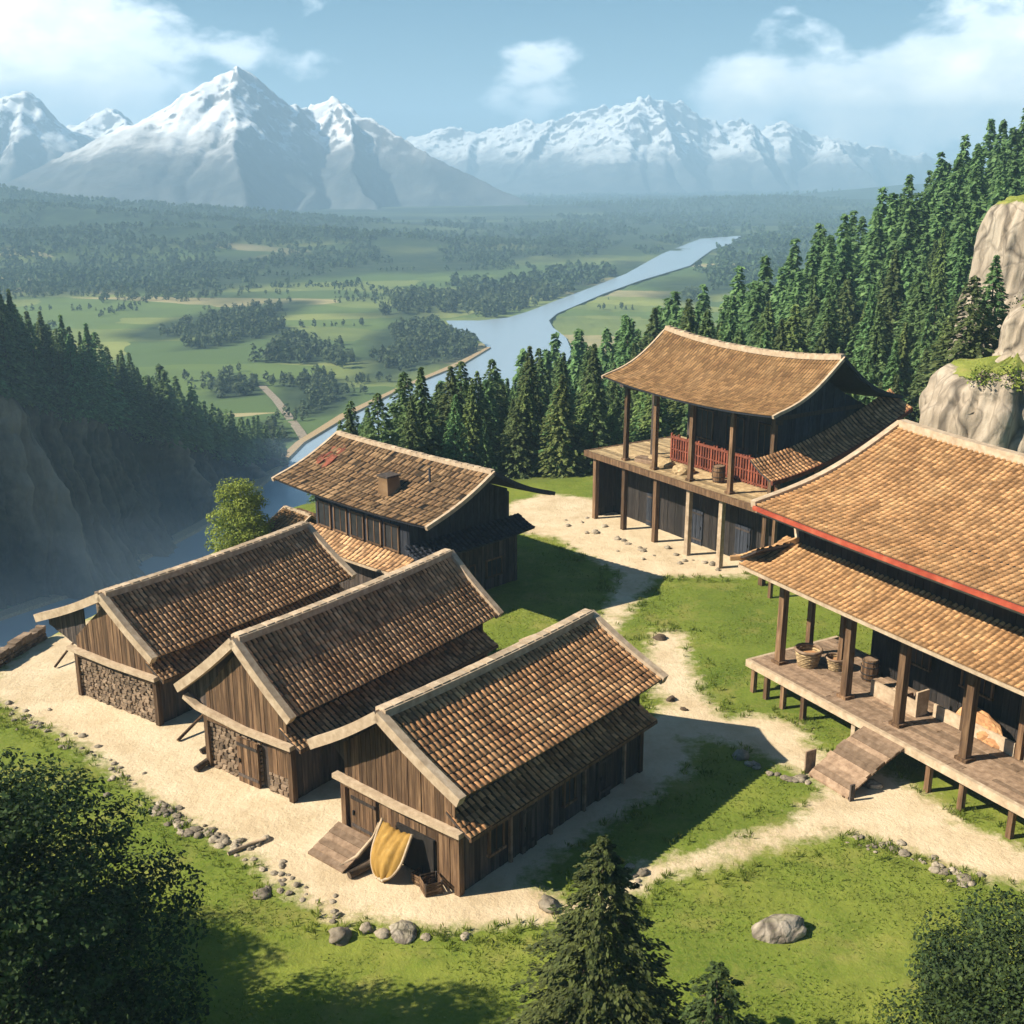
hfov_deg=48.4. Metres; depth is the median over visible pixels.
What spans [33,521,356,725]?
barn
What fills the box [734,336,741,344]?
conifer tree
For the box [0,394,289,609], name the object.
cliff
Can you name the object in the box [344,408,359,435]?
conifer tree
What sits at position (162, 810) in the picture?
stone
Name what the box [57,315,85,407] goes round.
conifer tree
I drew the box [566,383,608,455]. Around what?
conifer tree
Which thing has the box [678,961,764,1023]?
conifer tree
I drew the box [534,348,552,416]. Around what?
conifer tree
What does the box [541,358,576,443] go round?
conifer tree
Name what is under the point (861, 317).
conifer tree
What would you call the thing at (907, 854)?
stone
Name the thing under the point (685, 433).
conifer tree
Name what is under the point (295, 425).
valley track
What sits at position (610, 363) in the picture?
conifer tree
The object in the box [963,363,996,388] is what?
shrub
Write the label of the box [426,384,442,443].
conifer tree
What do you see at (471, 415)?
conifer tree
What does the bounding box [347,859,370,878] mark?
log
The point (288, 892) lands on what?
stone
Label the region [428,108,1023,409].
hillside woods
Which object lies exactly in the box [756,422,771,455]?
window
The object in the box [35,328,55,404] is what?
conifer tree
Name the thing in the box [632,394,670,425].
conifer tree
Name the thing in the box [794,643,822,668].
basket
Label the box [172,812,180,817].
stone
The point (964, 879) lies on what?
stone
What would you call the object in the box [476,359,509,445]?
conifer tree
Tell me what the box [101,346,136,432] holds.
conifer tree
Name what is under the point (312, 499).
conifer tree
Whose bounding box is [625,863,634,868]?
stone
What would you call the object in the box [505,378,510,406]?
conifer tree
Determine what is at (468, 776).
barn
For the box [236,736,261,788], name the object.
door
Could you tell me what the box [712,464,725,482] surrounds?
barrel
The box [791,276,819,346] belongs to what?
conifer tree
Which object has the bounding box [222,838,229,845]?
stone
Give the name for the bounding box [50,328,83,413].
conifer tree
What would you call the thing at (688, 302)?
conifer tree
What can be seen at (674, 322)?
conifer tree
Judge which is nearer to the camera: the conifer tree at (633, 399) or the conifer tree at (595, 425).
the conifer tree at (595, 425)
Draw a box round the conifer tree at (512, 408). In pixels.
[493,399,515,469]
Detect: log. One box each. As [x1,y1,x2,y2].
[194,758,208,771]
[199,746,205,753]
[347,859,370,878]
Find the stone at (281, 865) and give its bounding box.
[278,862,285,868]
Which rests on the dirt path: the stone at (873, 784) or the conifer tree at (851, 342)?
the stone at (873, 784)
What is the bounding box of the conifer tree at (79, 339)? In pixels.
[77,331,83,351]
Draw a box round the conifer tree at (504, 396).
[498,386,510,421]
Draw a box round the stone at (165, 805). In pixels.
[160,803,167,807]
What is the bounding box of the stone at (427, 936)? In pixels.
[420,933,431,940]
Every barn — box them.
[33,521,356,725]
[173,548,503,803]
[307,608,668,896]
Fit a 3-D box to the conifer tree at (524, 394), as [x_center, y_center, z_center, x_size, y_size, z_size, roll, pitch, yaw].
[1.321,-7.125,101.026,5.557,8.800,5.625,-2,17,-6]
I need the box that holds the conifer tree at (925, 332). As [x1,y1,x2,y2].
[905,313,932,417]
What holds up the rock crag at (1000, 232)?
on the ground at (418, 986)
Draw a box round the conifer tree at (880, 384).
[874,382,883,399]
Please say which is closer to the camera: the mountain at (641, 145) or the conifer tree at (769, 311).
the conifer tree at (769, 311)
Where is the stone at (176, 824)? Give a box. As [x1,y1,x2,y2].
[173,821,181,829]
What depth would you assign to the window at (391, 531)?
66.93 m
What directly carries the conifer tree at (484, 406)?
on the ground at (418, 986)
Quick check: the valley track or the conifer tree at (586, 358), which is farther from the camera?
the valley track
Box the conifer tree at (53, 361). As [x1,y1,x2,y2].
[39,328,79,422]
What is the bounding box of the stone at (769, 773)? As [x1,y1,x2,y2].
[766,771,773,775]
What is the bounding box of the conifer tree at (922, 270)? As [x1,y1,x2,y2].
[902,257,934,325]
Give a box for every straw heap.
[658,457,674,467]
[672,464,694,474]
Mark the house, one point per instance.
(382, 508)
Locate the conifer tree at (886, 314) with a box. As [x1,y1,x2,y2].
[855,301,902,366]
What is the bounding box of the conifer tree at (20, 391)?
[0,287,41,400]
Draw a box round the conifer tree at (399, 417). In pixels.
[396,393,406,443]
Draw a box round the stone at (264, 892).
[252,887,271,899]
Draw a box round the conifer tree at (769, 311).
[756,300,777,346]
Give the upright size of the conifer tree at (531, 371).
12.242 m
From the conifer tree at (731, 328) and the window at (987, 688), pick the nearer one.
the window at (987, 688)
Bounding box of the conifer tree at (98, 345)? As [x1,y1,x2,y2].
[90,332,133,430]
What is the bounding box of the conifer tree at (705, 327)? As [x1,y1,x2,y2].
[668,309,714,437]
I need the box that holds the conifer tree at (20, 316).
[19,315,34,351]
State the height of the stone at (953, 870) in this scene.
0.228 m
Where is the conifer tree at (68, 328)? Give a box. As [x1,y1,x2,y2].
[66,326,89,393]
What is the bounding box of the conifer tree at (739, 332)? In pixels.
[732,328,745,344]
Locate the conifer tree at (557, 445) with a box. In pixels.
[531,380,586,474]
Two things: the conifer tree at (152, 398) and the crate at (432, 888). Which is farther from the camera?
the conifer tree at (152, 398)
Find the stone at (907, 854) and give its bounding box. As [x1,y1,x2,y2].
[898,851,910,856]
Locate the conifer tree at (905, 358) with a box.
[894,322,913,419]
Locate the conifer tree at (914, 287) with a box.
[887,273,934,369]
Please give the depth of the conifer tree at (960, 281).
128.10 m
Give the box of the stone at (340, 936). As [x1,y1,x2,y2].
[328,927,351,945]
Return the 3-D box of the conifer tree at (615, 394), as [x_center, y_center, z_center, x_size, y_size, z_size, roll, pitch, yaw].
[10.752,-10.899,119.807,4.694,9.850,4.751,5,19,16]
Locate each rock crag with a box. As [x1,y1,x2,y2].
[919,353,1023,452]
[948,195,1023,359]
[992,300,1023,362]
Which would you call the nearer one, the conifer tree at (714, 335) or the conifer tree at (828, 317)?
the conifer tree at (828, 317)
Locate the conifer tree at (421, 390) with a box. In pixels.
[399,367,446,457]
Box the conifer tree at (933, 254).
[925,240,945,309]
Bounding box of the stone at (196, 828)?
[190,826,202,831]
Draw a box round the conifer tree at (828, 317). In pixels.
[810,298,842,353]
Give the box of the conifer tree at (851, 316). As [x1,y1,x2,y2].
[832,279,861,362]
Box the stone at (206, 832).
[203,829,211,836]
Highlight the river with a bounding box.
[0,236,740,646]
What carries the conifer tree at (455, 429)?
on the ground at (418, 986)
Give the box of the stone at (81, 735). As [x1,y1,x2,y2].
[77,733,85,737]
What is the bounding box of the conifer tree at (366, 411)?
[359,407,377,439]
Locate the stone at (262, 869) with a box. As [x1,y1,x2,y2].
[259,866,265,871]
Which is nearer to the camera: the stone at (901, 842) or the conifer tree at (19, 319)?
the stone at (901, 842)
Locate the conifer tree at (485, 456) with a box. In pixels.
[475,419,499,472]
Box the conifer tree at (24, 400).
[0,300,42,406]
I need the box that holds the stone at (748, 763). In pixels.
[744,761,752,766]
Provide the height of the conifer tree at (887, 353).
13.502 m
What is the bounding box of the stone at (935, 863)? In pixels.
[931,861,938,865]
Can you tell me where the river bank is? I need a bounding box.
[0,347,490,620]
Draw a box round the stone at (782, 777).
[780,775,787,779]
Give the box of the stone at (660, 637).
[652,634,665,640]
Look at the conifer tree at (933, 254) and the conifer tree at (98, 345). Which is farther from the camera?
the conifer tree at (98, 345)
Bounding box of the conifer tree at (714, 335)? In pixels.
[706,321,717,339]
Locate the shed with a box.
[267,505,315,532]
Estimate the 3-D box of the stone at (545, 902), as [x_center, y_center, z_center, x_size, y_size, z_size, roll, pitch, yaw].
[1.301,13.870,40.387,0.790,0.407,0.992,-5,17,-18]
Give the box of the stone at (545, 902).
[538,894,558,913]
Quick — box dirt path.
[0,491,1023,947]
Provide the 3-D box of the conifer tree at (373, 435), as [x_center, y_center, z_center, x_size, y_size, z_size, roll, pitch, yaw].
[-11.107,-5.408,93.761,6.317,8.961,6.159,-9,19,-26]
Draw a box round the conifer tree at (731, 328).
[719,295,740,342]
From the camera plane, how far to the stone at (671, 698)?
56.16 m
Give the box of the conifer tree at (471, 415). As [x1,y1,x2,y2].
[453,378,487,467]
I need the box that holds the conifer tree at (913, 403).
[905,348,930,422]
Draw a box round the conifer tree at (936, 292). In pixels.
[903,275,952,417]
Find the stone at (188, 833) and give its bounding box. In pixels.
[183,830,194,836]
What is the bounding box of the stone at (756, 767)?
[752,766,760,769]
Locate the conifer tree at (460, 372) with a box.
[444,361,477,425]
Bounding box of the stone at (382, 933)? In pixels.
[374,927,389,938]
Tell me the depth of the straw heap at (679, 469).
78.30 m
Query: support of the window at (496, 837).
in the barn at (468, 776)
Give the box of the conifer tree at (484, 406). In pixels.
[466,371,502,473]
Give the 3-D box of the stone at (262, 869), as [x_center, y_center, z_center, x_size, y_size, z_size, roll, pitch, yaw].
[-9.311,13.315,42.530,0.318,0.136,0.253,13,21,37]
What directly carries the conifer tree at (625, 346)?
on the ground at (418, 986)
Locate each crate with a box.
[411,866,431,886]
[419,871,442,897]
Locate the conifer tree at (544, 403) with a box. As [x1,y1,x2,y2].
[528,366,547,423]
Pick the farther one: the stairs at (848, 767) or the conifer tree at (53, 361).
the conifer tree at (53, 361)
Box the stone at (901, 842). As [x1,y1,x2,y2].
[896,839,905,845]
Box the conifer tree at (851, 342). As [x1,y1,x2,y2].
[841,322,863,362]
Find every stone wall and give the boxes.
[0,625,47,667]
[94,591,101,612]
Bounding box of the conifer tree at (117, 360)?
[115,354,132,413]
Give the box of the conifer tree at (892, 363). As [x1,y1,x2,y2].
[873,340,910,419]
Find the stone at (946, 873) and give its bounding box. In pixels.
[943,868,951,875]
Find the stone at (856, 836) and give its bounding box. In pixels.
[852,834,863,839]
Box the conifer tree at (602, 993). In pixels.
[500,835,700,1023]
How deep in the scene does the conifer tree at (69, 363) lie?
221.84 m
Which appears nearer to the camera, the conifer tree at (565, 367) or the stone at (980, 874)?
the stone at (980, 874)
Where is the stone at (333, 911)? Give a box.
[330,908,337,913]
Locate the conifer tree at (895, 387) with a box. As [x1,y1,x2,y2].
[892,375,900,398]
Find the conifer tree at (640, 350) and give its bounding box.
[637,341,643,354]
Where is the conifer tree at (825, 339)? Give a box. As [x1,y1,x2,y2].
[812,321,834,353]
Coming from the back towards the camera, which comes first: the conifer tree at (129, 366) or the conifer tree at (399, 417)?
the conifer tree at (129, 366)
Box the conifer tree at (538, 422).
[511,386,549,473]
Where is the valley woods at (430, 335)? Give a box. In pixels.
[0,279,700,440]
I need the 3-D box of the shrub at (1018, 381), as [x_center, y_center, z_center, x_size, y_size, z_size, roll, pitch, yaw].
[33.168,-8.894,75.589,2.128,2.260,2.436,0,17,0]
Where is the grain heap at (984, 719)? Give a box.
[954,707,1002,748]
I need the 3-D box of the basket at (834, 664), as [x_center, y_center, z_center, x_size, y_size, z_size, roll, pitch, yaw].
[15.838,7.357,55.705,1.083,0.656,1.076,0,17,0]
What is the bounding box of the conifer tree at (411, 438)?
[399,396,430,454]
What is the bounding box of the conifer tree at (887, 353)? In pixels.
[869,308,893,383]
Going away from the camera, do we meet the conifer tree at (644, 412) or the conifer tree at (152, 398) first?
the conifer tree at (644, 412)
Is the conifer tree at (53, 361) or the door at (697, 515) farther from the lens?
the conifer tree at (53, 361)
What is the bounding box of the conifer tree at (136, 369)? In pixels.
[135,366,152,423]
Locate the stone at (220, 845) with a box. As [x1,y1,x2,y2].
[213,842,224,848]
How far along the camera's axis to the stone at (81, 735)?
52.61 m
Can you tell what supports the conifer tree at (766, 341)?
on the ground at (418, 986)
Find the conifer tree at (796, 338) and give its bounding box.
[772,304,811,352]
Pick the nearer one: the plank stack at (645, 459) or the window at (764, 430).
the window at (764, 430)
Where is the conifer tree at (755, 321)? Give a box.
[746,319,760,345]
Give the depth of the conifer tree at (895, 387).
91.97 m
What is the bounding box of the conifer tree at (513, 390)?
[504,380,517,420]
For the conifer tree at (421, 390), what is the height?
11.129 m
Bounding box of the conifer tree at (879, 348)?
[854,304,893,399]
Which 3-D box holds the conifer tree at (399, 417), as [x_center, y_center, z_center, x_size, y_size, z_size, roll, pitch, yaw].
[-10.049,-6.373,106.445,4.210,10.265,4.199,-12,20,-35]
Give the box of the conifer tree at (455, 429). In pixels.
[439,394,475,464]
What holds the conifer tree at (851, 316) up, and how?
on the ground at (418, 986)
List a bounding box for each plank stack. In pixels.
[634,455,651,464]
[873,677,918,698]
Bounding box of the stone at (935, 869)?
[928,866,939,873]
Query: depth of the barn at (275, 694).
49.10 m
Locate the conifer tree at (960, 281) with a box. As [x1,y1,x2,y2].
[935,245,967,332]
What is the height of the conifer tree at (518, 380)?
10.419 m
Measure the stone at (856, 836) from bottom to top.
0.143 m
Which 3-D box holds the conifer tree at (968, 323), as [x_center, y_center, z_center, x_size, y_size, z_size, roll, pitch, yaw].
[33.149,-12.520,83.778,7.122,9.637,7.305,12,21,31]
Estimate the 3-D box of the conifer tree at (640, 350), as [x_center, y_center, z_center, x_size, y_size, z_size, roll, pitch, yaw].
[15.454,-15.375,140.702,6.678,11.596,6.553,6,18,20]
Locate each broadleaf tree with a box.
[0,746,217,1023]
[204,476,274,552]
[874,884,1023,1023]
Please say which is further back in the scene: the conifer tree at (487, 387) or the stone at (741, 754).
the conifer tree at (487, 387)
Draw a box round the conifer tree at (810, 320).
[791,296,820,349]
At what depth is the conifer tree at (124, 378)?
245.48 m
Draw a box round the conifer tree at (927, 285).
[915,281,938,337]
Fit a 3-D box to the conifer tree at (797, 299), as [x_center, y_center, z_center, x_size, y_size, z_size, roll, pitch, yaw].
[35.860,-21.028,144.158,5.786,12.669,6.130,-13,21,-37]
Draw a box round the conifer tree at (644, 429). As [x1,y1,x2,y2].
[634,394,670,441]
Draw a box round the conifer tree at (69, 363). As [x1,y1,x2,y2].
[55,335,101,422]
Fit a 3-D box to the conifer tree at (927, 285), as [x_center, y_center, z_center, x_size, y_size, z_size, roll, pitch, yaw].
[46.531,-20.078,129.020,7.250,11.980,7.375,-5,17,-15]
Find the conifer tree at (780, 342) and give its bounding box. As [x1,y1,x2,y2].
[772,319,788,351]
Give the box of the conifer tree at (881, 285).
[869,271,887,315]
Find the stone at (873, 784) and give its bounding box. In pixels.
[862,779,883,789]
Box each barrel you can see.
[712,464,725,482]
[860,655,879,682]
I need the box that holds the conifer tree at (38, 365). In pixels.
[23,319,65,415]
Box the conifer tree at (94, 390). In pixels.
[74,344,116,422]
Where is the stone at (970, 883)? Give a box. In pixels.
[967,881,974,885]
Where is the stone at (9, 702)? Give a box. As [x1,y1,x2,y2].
[5,700,12,704]
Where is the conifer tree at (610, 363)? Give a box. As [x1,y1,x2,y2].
[603,352,613,403]
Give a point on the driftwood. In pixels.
(239, 848)
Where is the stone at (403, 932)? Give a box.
[389,919,416,944]
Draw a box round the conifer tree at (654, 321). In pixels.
[638,307,661,353]
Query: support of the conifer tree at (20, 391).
on the cliff at (89, 508)
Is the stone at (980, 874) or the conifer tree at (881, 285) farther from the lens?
the conifer tree at (881, 285)
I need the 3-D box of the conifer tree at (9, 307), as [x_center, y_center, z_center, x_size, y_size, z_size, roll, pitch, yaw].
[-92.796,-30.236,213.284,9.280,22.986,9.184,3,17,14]
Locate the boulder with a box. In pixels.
[751,914,806,943]
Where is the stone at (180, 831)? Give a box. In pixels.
[176,829,184,835]
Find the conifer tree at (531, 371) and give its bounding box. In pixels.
[509,346,547,443]
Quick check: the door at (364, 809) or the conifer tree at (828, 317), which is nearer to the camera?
the door at (364, 809)
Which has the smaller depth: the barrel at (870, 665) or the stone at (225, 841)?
the stone at (225, 841)
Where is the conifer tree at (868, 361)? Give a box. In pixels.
[856,348,878,404]
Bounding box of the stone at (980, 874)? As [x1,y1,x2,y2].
[975,871,984,877]
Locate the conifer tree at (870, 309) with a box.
[849,284,876,372]
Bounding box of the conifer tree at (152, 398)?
[139,376,171,443]
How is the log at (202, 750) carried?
on the ground at (418, 986)
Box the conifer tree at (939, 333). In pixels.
[911,315,952,422]
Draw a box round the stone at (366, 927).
[359,922,373,933]
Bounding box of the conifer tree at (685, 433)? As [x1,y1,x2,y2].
[681,405,687,436]
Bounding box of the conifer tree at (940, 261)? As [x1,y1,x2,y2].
[929,227,950,320]
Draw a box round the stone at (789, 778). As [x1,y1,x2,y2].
[785,776,793,781]
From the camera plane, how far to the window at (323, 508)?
71.38 m
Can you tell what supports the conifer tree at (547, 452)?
on the ground at (418, 986)
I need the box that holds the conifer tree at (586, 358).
[572,351,606,413]
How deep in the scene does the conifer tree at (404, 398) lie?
100.45 m
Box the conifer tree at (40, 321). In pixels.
[33,311,50,349]
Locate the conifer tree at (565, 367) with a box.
[547,352,576,417]
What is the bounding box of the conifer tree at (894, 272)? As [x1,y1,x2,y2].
[875,249,906,341]
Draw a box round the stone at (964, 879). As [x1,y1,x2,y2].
[956,873,975,884]
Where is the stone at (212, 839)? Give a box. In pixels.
[208,835,218,843]
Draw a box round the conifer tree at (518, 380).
[510,367,528,419]
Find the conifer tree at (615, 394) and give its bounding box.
[605,362,623,425]
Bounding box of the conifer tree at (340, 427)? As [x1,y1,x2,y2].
[336,420,344,430]
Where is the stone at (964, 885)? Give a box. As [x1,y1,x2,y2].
[957,882,967,887]
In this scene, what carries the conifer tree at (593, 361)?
on the ground at (418, 986)
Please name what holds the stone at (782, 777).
on the dirt path
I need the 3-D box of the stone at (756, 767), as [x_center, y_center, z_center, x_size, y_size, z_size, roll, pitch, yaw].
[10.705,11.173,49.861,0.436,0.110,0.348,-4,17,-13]
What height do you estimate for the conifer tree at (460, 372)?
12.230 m
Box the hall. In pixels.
[730,419,1023,839]
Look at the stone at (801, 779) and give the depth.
48.74 m
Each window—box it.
[317,500,331,528]
[333,505,347,534]
[349,510,364,540]
[366,516,382,546]
[383,521,400,552]
[466,564,475,578]
[485,555,502,578]
[486,822,506,857]
[561,776,577,807]
[696,407,713,440]
[724,414,745,449]
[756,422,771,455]
[911,647,931,671]
[958,669,994,700]
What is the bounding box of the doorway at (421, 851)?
[396,822,435,877]
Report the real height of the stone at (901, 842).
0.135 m
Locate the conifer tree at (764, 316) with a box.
[749,311,775,349]
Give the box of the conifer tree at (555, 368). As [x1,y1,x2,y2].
[551,359,572,410]
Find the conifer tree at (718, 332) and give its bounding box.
[717,323,722,340]
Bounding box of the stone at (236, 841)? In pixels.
[231,839,240,844]
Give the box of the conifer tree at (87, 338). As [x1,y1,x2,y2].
[81,323,123,423]
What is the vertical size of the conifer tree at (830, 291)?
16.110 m
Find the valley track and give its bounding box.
[259,386,306,438]
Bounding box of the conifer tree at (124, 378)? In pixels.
[115,350,149,436]
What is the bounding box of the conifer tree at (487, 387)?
[478,379,506,464]
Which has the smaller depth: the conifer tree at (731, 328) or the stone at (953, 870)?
the stone at (953, 870)
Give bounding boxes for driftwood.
[227,837,265,855]
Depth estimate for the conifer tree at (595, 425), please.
99.17 m
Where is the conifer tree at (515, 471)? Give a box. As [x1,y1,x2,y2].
[491,406,539,479]
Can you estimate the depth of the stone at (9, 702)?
55.87 m
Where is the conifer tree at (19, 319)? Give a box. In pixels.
[13,304,51,405]
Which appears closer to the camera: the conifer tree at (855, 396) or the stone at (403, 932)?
the stone at (403, 932)
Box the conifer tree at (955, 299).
[942,294,958,325]
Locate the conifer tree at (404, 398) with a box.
[381,371,433,453]
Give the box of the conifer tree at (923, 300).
[890,282,941,378]
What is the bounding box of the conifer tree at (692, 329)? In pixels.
[663,308,696,429]
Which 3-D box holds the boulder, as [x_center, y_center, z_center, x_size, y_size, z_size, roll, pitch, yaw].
[9.161,14.152,39.032,1.989,0.663,1.286,-4,17,-14]
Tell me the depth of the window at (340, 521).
70.26 m
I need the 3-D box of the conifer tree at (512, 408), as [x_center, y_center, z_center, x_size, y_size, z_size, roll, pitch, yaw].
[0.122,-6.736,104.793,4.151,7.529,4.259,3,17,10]
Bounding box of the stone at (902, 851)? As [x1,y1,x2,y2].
[898,849,907,855]
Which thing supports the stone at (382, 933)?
on the dirt path
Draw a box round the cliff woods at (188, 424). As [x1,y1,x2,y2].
[110,363,290,466]
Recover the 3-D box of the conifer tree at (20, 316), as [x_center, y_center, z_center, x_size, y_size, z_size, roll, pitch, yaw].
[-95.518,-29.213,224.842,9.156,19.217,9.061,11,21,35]
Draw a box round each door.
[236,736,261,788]
[350,789,377,837]
[520,801,537,854]
[595,754,611,801]
[646,492,659,528]
[691,508,703,545]
[734,523,751,561]
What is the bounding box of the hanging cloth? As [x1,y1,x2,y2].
[339,817,412,882]
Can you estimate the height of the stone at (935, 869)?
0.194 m
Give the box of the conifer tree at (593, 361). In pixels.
[573,343,618,439]
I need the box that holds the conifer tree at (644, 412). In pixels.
[629,392,671,439]
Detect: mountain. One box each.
[0,91,133,186]
[1,66,532,211]
[405,95,953,194]
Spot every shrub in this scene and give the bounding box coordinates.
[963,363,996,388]
[994,360,1023,391]
[1008,294,1023,307]
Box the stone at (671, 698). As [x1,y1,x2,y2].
[666,695,675,701]
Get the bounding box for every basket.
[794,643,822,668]
[825,652,842,671]
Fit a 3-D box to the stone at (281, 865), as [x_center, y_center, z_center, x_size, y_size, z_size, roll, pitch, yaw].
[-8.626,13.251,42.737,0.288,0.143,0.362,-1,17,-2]
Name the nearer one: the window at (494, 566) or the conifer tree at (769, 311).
the window at (494, 566)
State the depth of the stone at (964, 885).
41.61 m
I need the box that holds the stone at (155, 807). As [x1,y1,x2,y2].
[148,805,160,810]
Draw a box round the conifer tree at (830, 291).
[806,283,844,353]
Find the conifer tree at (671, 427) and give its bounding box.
[665,401,686,434]
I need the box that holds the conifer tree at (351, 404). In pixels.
[342,400,359,431]
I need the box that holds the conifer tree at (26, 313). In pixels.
[24,311,37,342]
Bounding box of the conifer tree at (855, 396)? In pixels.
[846,363,860,401]
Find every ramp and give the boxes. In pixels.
[308,821,372,873]
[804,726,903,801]
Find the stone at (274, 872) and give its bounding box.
[270,870,278,875]
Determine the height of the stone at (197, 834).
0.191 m
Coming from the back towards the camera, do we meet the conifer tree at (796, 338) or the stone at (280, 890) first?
the conifer tree at (796, 338)
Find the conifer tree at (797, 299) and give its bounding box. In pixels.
[789,295,801,339]
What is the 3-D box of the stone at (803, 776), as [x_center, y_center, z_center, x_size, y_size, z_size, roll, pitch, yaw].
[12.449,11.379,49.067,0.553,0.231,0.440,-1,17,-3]
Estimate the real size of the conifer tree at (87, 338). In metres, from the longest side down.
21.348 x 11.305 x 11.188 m
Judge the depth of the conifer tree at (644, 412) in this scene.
105.75 m
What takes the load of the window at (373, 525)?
in the house
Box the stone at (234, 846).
[229,843,238,851]
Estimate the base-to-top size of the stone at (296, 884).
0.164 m
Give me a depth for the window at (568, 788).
45.43 m
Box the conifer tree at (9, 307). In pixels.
[6,288,46,407]
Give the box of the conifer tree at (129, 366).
[125,352,162,443]
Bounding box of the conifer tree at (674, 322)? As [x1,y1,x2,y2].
[671,320,678,328]
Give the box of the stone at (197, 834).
[193,831,203,838]
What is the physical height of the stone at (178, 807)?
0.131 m
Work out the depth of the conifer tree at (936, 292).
115.40 m
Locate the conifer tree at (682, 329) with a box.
[665,307,691,417]
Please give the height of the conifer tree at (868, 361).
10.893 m
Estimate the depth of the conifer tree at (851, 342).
123.31 m
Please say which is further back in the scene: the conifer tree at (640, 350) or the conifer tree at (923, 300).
the conifer tree at (640, 350)
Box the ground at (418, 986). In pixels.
[0,184,1023,1023]
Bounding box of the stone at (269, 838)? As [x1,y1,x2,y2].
[262,835,272,843]
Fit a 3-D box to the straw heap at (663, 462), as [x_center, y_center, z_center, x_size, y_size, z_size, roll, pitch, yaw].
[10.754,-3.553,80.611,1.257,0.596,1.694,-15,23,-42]
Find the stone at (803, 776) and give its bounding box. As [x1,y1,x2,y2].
[795,774,806,778]
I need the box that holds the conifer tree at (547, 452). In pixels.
[532,374,588,478]
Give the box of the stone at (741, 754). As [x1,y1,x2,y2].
[732,749,748,760]
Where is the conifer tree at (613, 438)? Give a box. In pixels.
[600,404,623,446]
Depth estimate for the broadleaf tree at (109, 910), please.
28.78 m
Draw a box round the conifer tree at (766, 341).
[758,331,772,349]
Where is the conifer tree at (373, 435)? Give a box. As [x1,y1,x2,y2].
[359,393,403,446]
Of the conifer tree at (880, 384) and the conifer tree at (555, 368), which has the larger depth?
the conifer tree at (555, 368)
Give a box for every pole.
[54,643,73,667]
[177,714,202,741]
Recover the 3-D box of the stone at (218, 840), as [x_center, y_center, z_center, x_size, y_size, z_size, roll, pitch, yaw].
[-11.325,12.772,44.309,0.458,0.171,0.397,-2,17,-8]
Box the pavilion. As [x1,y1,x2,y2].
[584,325,912,597]
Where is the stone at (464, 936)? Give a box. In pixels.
[460,932,469,941]
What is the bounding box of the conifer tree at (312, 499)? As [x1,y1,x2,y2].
[306,493,314,503]
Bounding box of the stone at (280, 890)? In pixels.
[276,888,283,893]
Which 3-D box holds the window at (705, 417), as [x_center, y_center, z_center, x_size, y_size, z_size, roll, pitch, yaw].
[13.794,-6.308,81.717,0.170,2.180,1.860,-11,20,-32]
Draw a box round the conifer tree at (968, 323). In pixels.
[909,275,997,396]
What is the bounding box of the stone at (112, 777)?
[110,775,117,780]
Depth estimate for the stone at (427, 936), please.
38.74 m
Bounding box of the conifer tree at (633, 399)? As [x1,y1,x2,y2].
[614,342,639,443]
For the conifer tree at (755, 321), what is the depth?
119.69 m
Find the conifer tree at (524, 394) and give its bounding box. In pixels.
[500,383,545,476]
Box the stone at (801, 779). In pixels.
[797,776,805,782]
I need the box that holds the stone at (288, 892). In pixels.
[285,890,293,895]
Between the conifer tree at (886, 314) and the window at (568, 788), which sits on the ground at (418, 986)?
the conifer tree at (886, 314)
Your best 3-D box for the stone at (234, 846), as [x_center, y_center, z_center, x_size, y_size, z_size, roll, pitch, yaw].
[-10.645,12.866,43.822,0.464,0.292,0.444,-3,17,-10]
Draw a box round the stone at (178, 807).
[174,805,182,809]
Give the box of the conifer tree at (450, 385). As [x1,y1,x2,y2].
[430,366,474,455]
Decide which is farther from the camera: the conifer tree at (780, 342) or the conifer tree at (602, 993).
the conifer tree at (780, 342)
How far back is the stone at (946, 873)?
42.33 m
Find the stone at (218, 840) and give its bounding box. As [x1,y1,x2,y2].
[215,838,223,843]
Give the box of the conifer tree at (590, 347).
[576,346,604,416]
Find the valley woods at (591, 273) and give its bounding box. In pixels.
[0,183,885,291]
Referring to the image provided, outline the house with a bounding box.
[271,430,554,589]
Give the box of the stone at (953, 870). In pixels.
[949,867,957,874]
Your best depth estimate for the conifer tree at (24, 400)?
210.54 m
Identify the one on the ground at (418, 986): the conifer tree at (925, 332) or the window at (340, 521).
the conifer tree at (925, 332)
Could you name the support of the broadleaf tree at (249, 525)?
on the ground at (418, 986)
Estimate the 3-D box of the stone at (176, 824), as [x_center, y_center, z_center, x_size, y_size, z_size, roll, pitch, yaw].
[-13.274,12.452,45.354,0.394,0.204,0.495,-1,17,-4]
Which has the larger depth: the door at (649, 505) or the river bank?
the river bank
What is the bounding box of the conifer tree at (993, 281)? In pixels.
[953,255,1010,359]
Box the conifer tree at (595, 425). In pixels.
[573,384,611,474]
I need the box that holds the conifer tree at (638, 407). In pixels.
[629,391,647,442]
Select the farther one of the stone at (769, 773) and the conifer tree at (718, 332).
the conifer tree at (718, 332)
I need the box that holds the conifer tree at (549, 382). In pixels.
[543,370,552,401]
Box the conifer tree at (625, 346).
[602,317,638,421]
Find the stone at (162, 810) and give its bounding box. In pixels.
[159,808,168,814]
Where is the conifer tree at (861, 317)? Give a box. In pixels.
[853,302,868,341]
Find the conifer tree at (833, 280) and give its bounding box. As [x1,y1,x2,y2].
[828,273,849,351]
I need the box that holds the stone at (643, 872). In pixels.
[637,868,647,876]
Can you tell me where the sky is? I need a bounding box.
[0,0,1023,167]
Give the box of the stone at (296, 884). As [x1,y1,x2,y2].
[293,882,300,886]
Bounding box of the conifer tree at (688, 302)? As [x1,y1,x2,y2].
[678,298,700,333]

